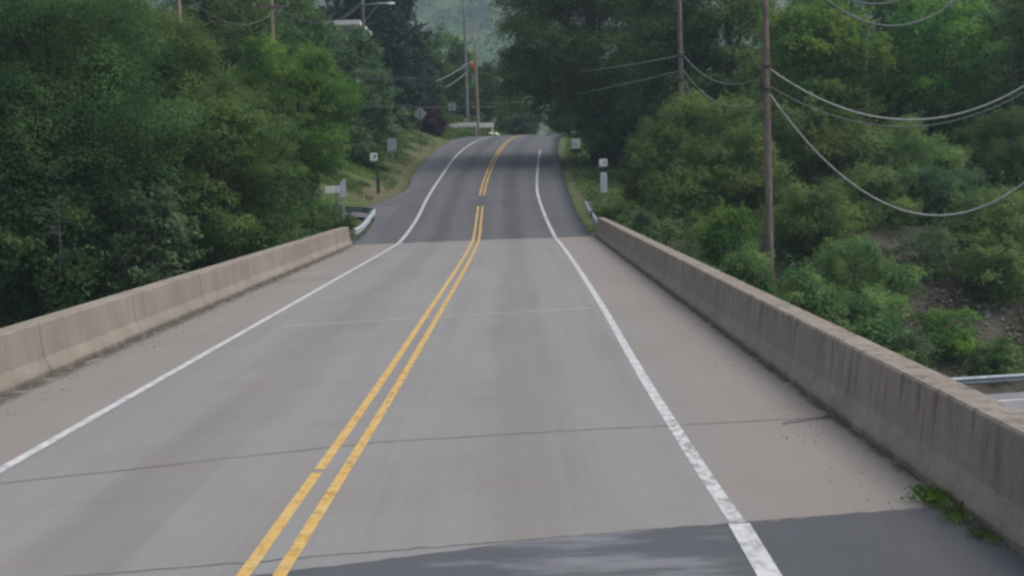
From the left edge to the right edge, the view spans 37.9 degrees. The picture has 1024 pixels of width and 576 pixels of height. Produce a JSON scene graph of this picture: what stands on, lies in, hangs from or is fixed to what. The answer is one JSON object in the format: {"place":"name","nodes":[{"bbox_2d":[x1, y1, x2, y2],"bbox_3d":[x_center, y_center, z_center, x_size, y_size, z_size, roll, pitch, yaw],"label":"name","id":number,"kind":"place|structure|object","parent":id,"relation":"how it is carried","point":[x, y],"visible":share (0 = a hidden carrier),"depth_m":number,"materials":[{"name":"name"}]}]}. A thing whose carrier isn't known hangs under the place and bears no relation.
{"place":"outdoors","nodes":[
{"label":"outdoors","id":0,"kind":"place"},
{"bbox_2d":[283,122,437,198],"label":"grass","id":1,"kind":"structure","parent":0,"point":[364,169],"depth_m":106.48,"materials":[{"name":"green plant"}]},
{"bbox_2d":[345,206,396,217],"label":"driveway","id":2,"kind":"structure","parent":0,"point":[384,212],"depth_m":84.24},
{"bbox_2d":[353,133,590,244],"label":"road","id":3,"kind":"structure","parent":0,"point":[488,187],"depth_m":91.37,"materials":[{"name":"asphalt"}]},
{"bbox_2d":[0,0,1023,393],"bbox_3d":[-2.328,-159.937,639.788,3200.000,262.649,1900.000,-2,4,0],"label":"ground","id":4,"kind":"structure","parent":0,"point":[420,158],"depth_m":78.27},
{"bbox_2d":[24,195,75,278],"bbox_3d":[-16.411,-1.828,53.549,1.939,2.993,1.029,0,5,21],"label":"dead tree","id":5,"kind":"object","parent":4,"relation":"on","point":[58,221],"visible":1,"depth_m":53.51,"materials":[{"name":"wood"}]},
{"bbox_2d":[0,139,152,318],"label":"tree","id":6,"kind":"object","parent":4,"relation":"on","point":[17,261],"visible":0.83,"depth_m":55.24,"materials":[{"name":"green plant"}]},
{"bbox_2d":[3,0,196,145],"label":"tree","id":7,"kind":"object","parent":4,"relation":"on","point":[173,9],"visible":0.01,"depth_m":74.92,"materials":[{"name":"green plant"}]},
{"bbox_2d":[0,0,218,284],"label":"tree","id":8,"kind":"object","parent":4,"relation":"on","point":[43,89],"visible":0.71,"depth_m":56.23,"materials":[{"name":"green plant"}]},
{"bbox_2d":[101,178,213,295],"bbox_3d":[-13.266,-0.723,55.313,4.148,6.700,4.386,-2,4,0],"label":"tree","id":9,"kind":"object","parent":4,"relation":"on","point":[165,224],"visible":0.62,"depth_m":54.85,"materials":[{"name":"green plant"}]},
{"bbox_2d":[46,3,304,243],"bbox_3d":[-15.297,-6.723,63.704,10.485,10.772,8.998,-5,6,-39],"label":"tree","id":10,"kind":"object","parent":4,"relation":"on","point":[198,76],"visible":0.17,"depth_m":62.75,"materials":[{"name":"green plant"}]},
{"bbox_2d":[0,206,351,327],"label":"undergrowth","id":11,"kind":"object","parent":4,"relation":"on","point":[295,235],"visible":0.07,"depth_m":61.53,"materials":[{"name":"green plant"}]},
{"bbox_2d":[160,0,289,121],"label":"tree","id":12,"kind":"object","parent":4,"relation":"on","point":[224,32],"visible":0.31,"depth_m":94.55,"materials":[{"name":"green plant"}]},
{"bbox_2d":[144,77,311,264],"bbox_3d":[-11.878,-4.798,61.672,7.144,7.591,7.258,-2,4,0],"label":"tree","id":13,"kind":"object","parent":4,"relation":"on","point":[228,227],"visible":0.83,"depth_m":60.80,"materials":[{"name":"green plant"}]},
{"bbox_2d":[252,0,289,117],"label":"utility pole","id":14,"kind":"object","parent":4,"relation":"on","point":[270,6],"visible":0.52,"depth_m":88.92,"materials":[{"name":"brown wood"}]},
{"bbox_2d":[212,0,331,113],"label":"tree","id":15,"kind":"object","parent":4,"relation":"on","point":[293,5],"visible":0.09,"depth_m":121.11,"materials":[{"name":"green plant"}]},
{"bbox_2d":[227,124,323,220],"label":"tree","id":16,"kind":"object","parent":4,"relation":"on","point":[291,157],"visible":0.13,"depth_m":73.43,"materials":[{"name":"green plant"}]},
{"bbox_2d":[216,14,371,200],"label":"tree","id":17,"kind":"object","parent":4,"relation":"on","point":[324,95],"visible":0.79,"depth_m":80.29,"materials":[{"name":"green plant"}]},
{"bbox_2d":[265,203,338,234],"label":"shrub","id":18,"kind":"object","parent":4,"relation":"on","point":[315,217],"visible":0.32,"depth_m":69.77,"materials":[{"name":"green plant"}]},
{"bbox_2d":[266,0,342,120],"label":"tree","id":19,"kind":"object","parent":4,"relation":"on","point":[316,32],"visible":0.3,"depth_m":110.08,"materials":[{"name":"green plant"}]},
{"bbox_2d":[289,161,324,214],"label":"shrub","id":20,"kind":"object","parent":4,"relation":"on","point":[317,186],"visible":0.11,"depth_m":83.47,"materials":[{"name":"green plant"}]},
{"bbox_2d":[282,195,349,229],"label":"shrub","id":21,"kind":"object","parent":4,"relation":"on","point":[325,203],"visible":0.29,"depth_m":72.72,"materials":[{"name":"green plant"}]},
{"bbox_2d":[320,131,358,171],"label":"shrub","id":22,"kind":"object","parent":4,"relation":"on","point":[344,150],"visible":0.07,"depth_m":95.46,"materials":[{"name":"green plant"}]},
{"bbox_2d":[326,211,359,238],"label":"shrub","id":23,"kind":"object","parent":4,"relation":"on","point":[348,222],"visible":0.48,"depth_m":69.79,"materials":[{"name":"green plant"}]},
{"bbox_2d":[340,179,345,225],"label":"marker post","id":24,"kind":"object","parent":4,"relation":"on","point":[343,188],"visible":0.84,"depth_m":69.83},
{"bbox_2d":[316,20,372,116],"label":"house","id":25,"kind":"structure","parent":4,"relation":"on","point":[347,25],"depth_m":131.86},
{"bbox_2d":[321,206,373,222],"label":"guardrail","id":26,"kind":"object","parent":4,"relation":"on","point":[358,209],"visible":0.39,"depth_m":81.26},
{"bbox_2d":[314,0,389,51],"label":"conifer","id":27,"kind":"object","parent":4,"relation":"on","point":[347,9],"visible":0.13,"depth_m":146.64,"materials":[{"name":"green plant"}]},
{"bbox_2d":[294,23,418,161],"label":"tree","id":28,"kind":"object","parent":4,"relation":"on","point":[360,48],"visible":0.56,"depth_m":105.98,"materials":[{"name":"green plant"}]},
{"bbox_2d":[353,209,375,242],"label":"guardrail","id":29,"kind":"object","parent":4,"relation":"on","point":[360,228],"visible":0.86,"depth_m":69.95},
{"bbox_2d":[361,0,394,131],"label":"utility pole","id":30,"kind":"object","parent":4,"relation":"on","point":[363,11],"visible":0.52,"depth_m":126.47,"materials":[{"name":"white paint"}]},
{"bbox_2d":[387,138,396,180],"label":"road sign","id":31,"kind":"object","parent":4,"relation":"on","point":[391,144],"visible":0.93,"depth_m":103.49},
{"bbox_2d":[366,0,445,126],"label":"conifer","id":32,"kind":"object","parent":4,"relation":"on","point":[398,36],"visible":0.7,"depth_m":143.23,"materials":[{"name":"green plant"}]},
{"bbox_2d":[400,32,446,116],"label":"conifer","id":33,"kind":"object","parent":4,"relation":"on","point":[434,94],"visible":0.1,"depth_m":155.76,"materials":[{"name":"green plant"}]},
{"bbox_2d":[416,103,448,134],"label":"shrub","id":34,"kind":"object","parent":4,"relation":"on","point":[430,123],"visible":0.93,"depth_m":148.72,"materials":[{"name":"purple plant"}]},
{"bbox_2d":[420,22,483,113],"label":"tree","id":35,"kind":"object","parent":4,"relation":"on","point":[454,90],"visible":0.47,"depth_m":179.41,"materials":[{"name":"green plant"}]},
{"bbox_2d":[443,72,493,117],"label":"tree","id":36,"kind":"object","parent":4,"relation":"on","point":[462,111],"visible":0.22,"depth_m":193.28,"materials":[{"name":"green plant"}]},
{"bbox_2d":[462,0,475,121],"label":"utility pole","id":37,"kind":"object","parent":4,"relation":"on","point":[466,74],"visible":0.93,"depth_m":176.37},
{"bbox_2d":[447,122,493,135],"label":"guardrail","id":38,"kind":"object","parent":4,"relation":"on","point":[461,125],"visible":0.62,"depth_m":165.09,"materials":[{"name":"metal"}]},
{"bbox_2d":[469,32,479,135],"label":"utility pole","id":39,"kind":"object","parent":4,"relation":"on","point":[473,65],"visible":0.95,"depth_m":163.70,"materials":[{"name":"brown wood"}]},
{"bbox_2d":[471,61,505,128],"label":"tree","id":40,"kind":"object","parent":4,"relation":"on","point":[489,114],"visible":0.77,"depth_m":184.28,"materials":[{"name":"green plant"}]},
{"bbox_2d":[404,110,588,139],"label":"crest grass","id":41,"kind":"structure","parent":4,"relation":"on","point":[456,133],"depth_m":169.43,"materials":[{"name":"green plant"}]},
{"bbox_2d":[495,94,541,134],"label":"tree","id":42,"kind":"object","parent":4,"relation":"on","point":[506,126],"visible":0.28,"depth_m":187.58,"materials":[{"name":"green plant"}]},
{"bbox_2d":[504,102,541,134],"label":"tree","id":43,"kind":"object","parent":4,"relation":"on","point":[524,126],"visible":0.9,"depth_m":174.31,"materials":[{"name":"green plant"}]},
{"bbox_2d":[539,101,587,133],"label":"tree","id":44,"kind":"object","parent":4,"relation":"on","point":[558,124],"visible":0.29,"depth_m":162.23,"materials":[{"name":"green plant"}]},
{"bbox_2d":[134,0,1006,133],"bbox_3d":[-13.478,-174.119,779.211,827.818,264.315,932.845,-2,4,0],"label":"distant forest","id":45,"kind":"object","parent":4,"relation":"on","point":[448,21],"visible":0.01,"depth_m":852.39,"materials":[{"name":"green plant"}]},
{"bbox_2d":[571,131,581,169],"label":"road sign","id":46,"kind":"object","parent":4,"relation":"on","point":[575,143],"visible":0.98,"depth_m":111.43,"materials":[{"name":"white metal"}]},
{"bbox_2d":[482,0,710,165],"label":"tree","id":47,"kind":"object","parent":4,"relation":"on","point":[549,71],"visible":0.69,"depth_m":113.81,"materials":[{"name":"green plant"}]},
{"bbox_2d":[599,159,606,204],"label":"road sign","id":48,"kind":"object","parent":4,"relation":"on","point":[603,175],"visible":0.97,"depth_m":77.70,"materials":[{"name":"metal"}]},
{"bbox_2d":[559,52,666,165],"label":"tree","id":49,"kind":"object","parent":4,"relation":"on","point":[608,142],"visible":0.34,"depth_m":113.25,"materials":[{"name":"green plant"}]},
{"bbox_2d":[587,197,648,226],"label":"shrub","id":50,"kind":"object","parent":4,"relation":"on","point":[611,211],"visible":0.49,"depth_m":71.60,"materials":[{"name":"green plant"}]},
{"bbox_2d":[609,114,677,210],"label":"shrub","id":51,"kind":"object","parent":4,"relation":"on","point":[634,188],"visible":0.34,"depth_m":83.27,"materials":[{"name":"green plant"}]},
{"bbox_2d":[622,208,683,242],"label":"shrub","id":52,"kind":"object","parent":4,"relation":"on","point":[640,217],"visible":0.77,"depth_m":66.33,"materials":[{"name":"green plant"}]},
{"bbox_2d":[599,0,736,169],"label":"tree","id":53,"kind":"object","parent":4,"relation":"on","point":[650,31],"visible":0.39,"depth_m":103.78,"materials":[{"name":"green plant"}]},
{"bbox_2d":[563,136,777,238],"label":"verge grass","id":54,"kind":"structure","parent":4,"relation":"on","point":[585,165],"depth_m":103.29,"materials":[{"name":"green plant"}]},
{"bbox_2d":[677,0,684,180],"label":"utility pole","id":55,"kind":"object","parent":4,"relation":"on","point":[680,56],"visible":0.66,"depth_m":83.12,"materials":[{"name":"brown wood"}]},
{"bbox_2d":[645,158,736,234],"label":"shrub","id":56,"kind":"object","parent":4,"relation":"on","point":[698,200],"visible":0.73,"depth_m":69.31,"materials":[{"name":"green plant"}]},
{"bbox_2d":[622,80,795,216],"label":"shrub","id":57,"kind":"object","parent":4,"relation":"on","point":[669,151],"visible":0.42,"depth_m":72.78,"materials":[{"name":"green plant"}]},
{"bbox_2d":[655,0,792,153],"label":"tree","id":58,"kind":"object","parent":4,"relation":"on","point":[731,11],"visible":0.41,"depth_m":100.69,"materials":[{"name":"green plant"}]},
{"bbox_2d":[687,196,763,280],"bbox_3d":[8.829,-1.712,62.460,3.498,4.294,2.782,2,6,44],"label":"shrub","id":59,"kind":"object","parent":4,"relation":"on","point":[715,230],"visible":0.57,"depth_m":61.89,"materials":[{"name":"green plant"}]},
{"bbox_2d":[699,238,781,293],"bbox_3d":[9.175,-0.114,60.193,3.712,3.810,3.074,-2,4,0],"label":"shrub","id":60,"kind":"object","parent":4,"relation":"on","point":[751,265],"visible":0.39,"depth_m":59.68,"materials":[{"name":"green plant"}]},
{"bbox_2d":[701,114,793,233],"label":"shrub","id":61,"kind":"object","parent":4,"relation":"on","point":[751,140],"visible":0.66,"depth_m":69.32,"materials":[{"name":"green plant"}]},
{"bbox_2d":[762,0,773,287],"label":"utility pole","id":62,"kind":"object","parent":4,"relation":"on","point":[766,90],"visible":0.85,"depth_m":61.59,"materials":[{"name":"brown wood"}]},
{"bbox_2d":[826,0,955,26],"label":"overhead cable","id":63,"kind":"object","parent":62,"relation":"attached to","point":[868,22],"visible":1,"depth_m":62.39,"materials":[{"name":"metal"}]},
{"bbox_2d":[770,94,1023,216],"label":"overhead cable","id":64,"kind":"object","parent":62,"relation":"attached to","point":[832,167],"visible":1,"depth_m":61.82,"materials":[{"name":"rubber"}]},
{"bbox_2d":[770,68,1023,120],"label":"overhead cable","id":65,"kind":"object","parent":62,"relation":"attached to","point":[864,114],"visible":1,"depth_m":61.56,"materials":[{"name":"metal"}]},
{"bbox_2d":[770,86,1023,126],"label":"overhead cable","id":66,"kind":"object","parent":62,"relation":"attached to","point":[896,126],"visible":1,"depth_m":61.60,"materials":[{"name":"metal"}]},
{"bbox_2d":[722,35,854,163],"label":"tree","id":67,"kind":"object","parent":4,"relation":"on","point":[754,68],"visible":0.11,"depth_m":96.61,"materials":[{"name":"green plant"}]},
{"bbox_2d":[754,101,841,206],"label":"shrub","id":68,"kind":"object","parent":4,"relation":"on","point":[787,140],"visible":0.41,"depth_m":76.86,"materials":[{"name":"green plant"}]},
{"bbox_2d":[580,170,1023,368],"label":"scrub","id":69,"kind":"object","parent":4,"relation":"on","point":[695,228],"visible":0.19,"depth_m":66.04,"materials":[{"name":"green plant"}]},
{"bbox_2d":[800,91,822,189],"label":"sapling","id":70,"kind":"object","parent":4,"relation":"on","point":[808,127],"visible":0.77,"depth_m":75.54,"materials":[{"name":"green plant"}]},
{"bbox_2d":[769,260,858,329],"bbox_3d":[11.608,0.787,58.812,3.742,3.860,4.220,-2,4,0],"label":"shrub","id":71,"kind":"object","parent":4,"relation":"on","point":[810,277],"visible":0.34,"depth_m":57.82,"materials":[{"name":"green plant"}]},
{"bbox_2d":[607,128,1023,230],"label":"hillside undergrowth","id":72,"kind":"object","parent":4,"relation":"on","point":[623,166],"visible":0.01,"depth_m":87.58,"materials":[{"name":"green plant"}]},
{"bbox_2d":[805,106,828,188],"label":"sapling","id":73,"kind":"object","parent":4,"relation":"on","point":[820,118],"visible":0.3,"depth_m":76.36,"materials":[{"name":"green plant"}]},
{"bbox_2d":[745,0,899,146],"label":"tree","id":74,"kind":"object","parent":4,"relation":"on","point":[854,49],"visible":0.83,"depth_m":89.40,"materials":[{"name":"green plant"}]},
{"bbox_2d":[623,208,1023,391],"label":"weeds","id":75,"kind":"object","parent":4,"relation":"on","point":[927,219],"visible":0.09,"depth_m":63.78,"materials":[{"name":"green plant"}]},
{"bbox_2d":[760,174,892,261],"bbox_3d":[13.596,-3.151,65.810,5.564,3.907,5.689,1,5,32],"label":"shrub","id":76,"kind":"object","parent":4,"relation":"on","point":[802,223],"visible":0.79,"depth_m":64.86,"materials":[{"name":"green plant"}]},
{"bbox_2d":[675,213,1023,350],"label":"dry weeds","id":77,"kind":"object","parent":4,"relation":"on","point":[959,307],"visible":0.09,"depth_m":62.73,"materials":[{"name":"brown plant"}]},
{"bbox_2d":[773,0,931,128],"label":"tree","id":78,"kind":"object","parent":4,"relation":"on","point":[882,10],"visible":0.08,"depth_m":107.26,"materials":[{"name":"green plant"}]},
{"bbox_2d":[791,276,914,359],"bbox_3d":[12.733,1.486,57.632,5.177,4.110,5.082,-2,4,0],"label":"shrub","id":79,"kind":"object","parent":4,"relation":"on","point":[876,328],"visible":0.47,"depth_m":56.93,"materials":[{"name":"green plant"}]},
{"bbox_2d":[793,110,913,202],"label":"shrub","id":80,"kind":"object","parent":4,"relation":"on","point":[822,145],"visible":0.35,"depth_m":75.08,"materials":[{"name":"green plant"}]},
{"bbox_2d":[774,227,933,324],"bbox_3d":[14.200,-0.422,61.207,5.636,4.037,7.445,-5,5,-36],"label":"shrub","id":81,"kind":"object","parent":4,"relation":"on","point":[889,276],"visible":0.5,"depth_m":60.04,"materials":[{"name":"green plant"}]},
{"bbox_2d":[817,153,924,228],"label":"shrub","id":82,"kind":"object","parent":4,"relation":"on","point":[880,184],"visible":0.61,"depth_m":69.44,"materials":[{"name":"green plant"}]},
{"bbox_2d":[837,32,968,154],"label":"tree","id":83,"kind":"object","parent":4,"relation":"on","point":[880,92],"visible":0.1,"depth_m":96.45,"materials":[{"name":"green plant"}]},
{"bbox_2d":[837,105,977,202],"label":"shrub","id":84,"kind":"object","parent":4,"relation":"on","point":[944,156],"visible":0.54,"depth_m":73.61,"materials":[{"name":"green plant"}]},
{"bbox_2d":[874,324,943,369],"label":"shrub","id":85,"kind":"object","parent":4,"relation":"on","point":[919,351],"visible":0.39,"depth_m":57.38,"materials":[{"name":"green plant"}]},
{"bbox_2d":[881,220,964,279],"bbox_3d":[17.993,-1.682,65.228,3.390,2.576,3.709,1,5,29],"label":"shrub","id":86,"kind":"object","parent":4,"relation":"on","point":[944,240],"visible":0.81,"depth_m":64.72,"materials":[{"name":"green plant"}]},
{"bbox_2d":[851,250,1023,353],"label":"loose stones","id":87,"kind":"object","parent":4,"relation":"on","point":[960,291],"visible":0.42,"depth_m":63.27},
{"bbox_2d":[885,160,991,218],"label":"shrub","id":88,"kind":"object","parent":4,"relation":"on","point":[944,188],"visible":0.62,"depth_m":69.76,"materials":[{"name":"green plant"}]},
{"bbox_2d":[873,0,1008,145],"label":"tree","id":89,"kind":"object","parent":4,"relation":"on","point":[930,84],"visible":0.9,"depth_m":91.80,"materials":[{"name":"green plant"}]},
{"bbox_2d":[914,304,982,357],"bbox_3d":[17.347,1.640,59.596,2.924,2.154,3.216,0,5,22],"label":"shrub","id":90,"kind":"object","parent":4,"relation":"on","point":[951,346],"visible":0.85,"depth_m":59.03,"materials":[{"name":"green plant"}]},
{"bbox_2d":[895,0,1022,105],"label":"tree","id":91,"kind":"object","parent":4,"relation":"on","point":[995,5],"visible":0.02,"depth_m":112.64,"materials":[{"name":"green plant"}]},
{"bbox_2d":[936,32,1023,140],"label":"tree","id":92,"kind":"object","parent":4,"relation":"on","point":[990,59],"visible":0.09,"depth_m":96.05,"materials":[{"name":"green plant"}]},
{"bbox_2d":[938,170,1023,256],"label":"shrub","id":93,"kind":"object","parent":4,"relation":"on","point":[998,216],"visible":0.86,"depth_m":66.04,"materials":[{"name":"green plant"}]},
{"bbox_2d":[939,236,1023,305],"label":"shrub","id":94,"kind":"object","parent":4,"relation":"on","point":[997,272],"visible":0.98,"depth_m":62.97,"materials":[{"name":"green plant"}]},
{"bbox_2d":[945,100,1023,192],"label":"shrub","id":95,"kind":"object","parent":4,"relation":"on","point":[987,156],"visible":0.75,"depth_m":76.52,"materials":[{"name":"green plant"}]},
{"bbox_2d":[951,373,1023,385],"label":"guardrail","id":96,"kind":"object","parent":4,"relation":"on","point":[974,380],"visible":0.27,"depth_m":56.59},
{"bbox_2d":[964,334,1023,375],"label":"shrub","id":97,"kind":"object","parent":4,"relation":"on","point":[1001,358],"visible":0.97,"depth_m":58.07,"materials":[{"name":"green plant"}]},
{"bbox_2d":[970,0,1023,114],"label":"tree","id":98,"kind":"object","parent":4,"relation":"on","point":[1016,45],"visible":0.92,"depth_m":88.61,"materials":[{"name":"green plant"}]},
{"bbox_2d":[985,392,1023,411],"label":"highway","id":99,"kind":"structure","parent":4,"relation":"on","point":[1015,400],"depth_m":54.47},
{"bbox_3d":[-1.531,3.453,38.698,11.440,6.994,57.162,-2,4,0],"label":"overpass bridge","id":100,"kind":"object","parent":4,"relation":"on","visible":0},
{"bbox_2d":[0,227,352,396],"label":"concrete barrier","id":101,"kind":"object","parent":100,"relation":"on","point":[37,349],"visible":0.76,"depth_m":27.85,"materials":[{"name":"concrete"}]},
{"bbox_2d":[0,236,950,575],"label":"bridge deck","id":102,"kind":"structure","parent":100,"relation":"on","point":[368,402],"depth_m":16.74,"materials":[{"name":"concrete"}]},
{"bbox_2d":[1,250,349,414],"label":"gutter grit","id":103,"kind":"object","parent":102,"relation":"on","point":[165,329],"visible":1,"depth_m":28.85,"materials":[{"name":"gravel"}]},
{"bbox_2d":[641,275,1023,569],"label":"gutter grit","id":104,"kind":"object","parent":102,"relation":"on","point":[818,415],"visible":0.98,"depth_m":16.51,"materials":[{"name":"gravel"}]},
{"bbox_2d":[900,483,954,507],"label":"weed clump","id":105,"kind":"object","parent":102,"relation":"on","point":[932,495],"visible":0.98,"depth_m":12.23,"materials":[{"name":"green plant"}]},
{"bbox_2d":[594,217,1023,556],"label":"concrete barrier","id":106,"kind":"object","parent":100,"relation":"on","point":[961,442],"visible":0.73,"depth_m":15.24,"materials":[{"name":"concrete"}]},
{"bbox_2d":[236,505,1023,575],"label":"road","id":107,"kind":"structure","parent":0,"point":[845,545],"depth_m":10.90,"materials":[{"name":"asphalt"}]},
{"bbox_2d":[928,500,975,524],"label":"weed clump","id":108,"kind":"object","parent":107,"relation":"on","point":[958,513],"visible":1,"depth_m":11.67,"materials":[{"name":"green plant"}]},
{"bbox_2d":[965,524,1001,544],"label":"weed clump","id":109,"kind":"object","parent":107,"relation":"on","point":[991,535],"visible":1,"depth_m":11.08,"materials":[{"name":"green plant"}]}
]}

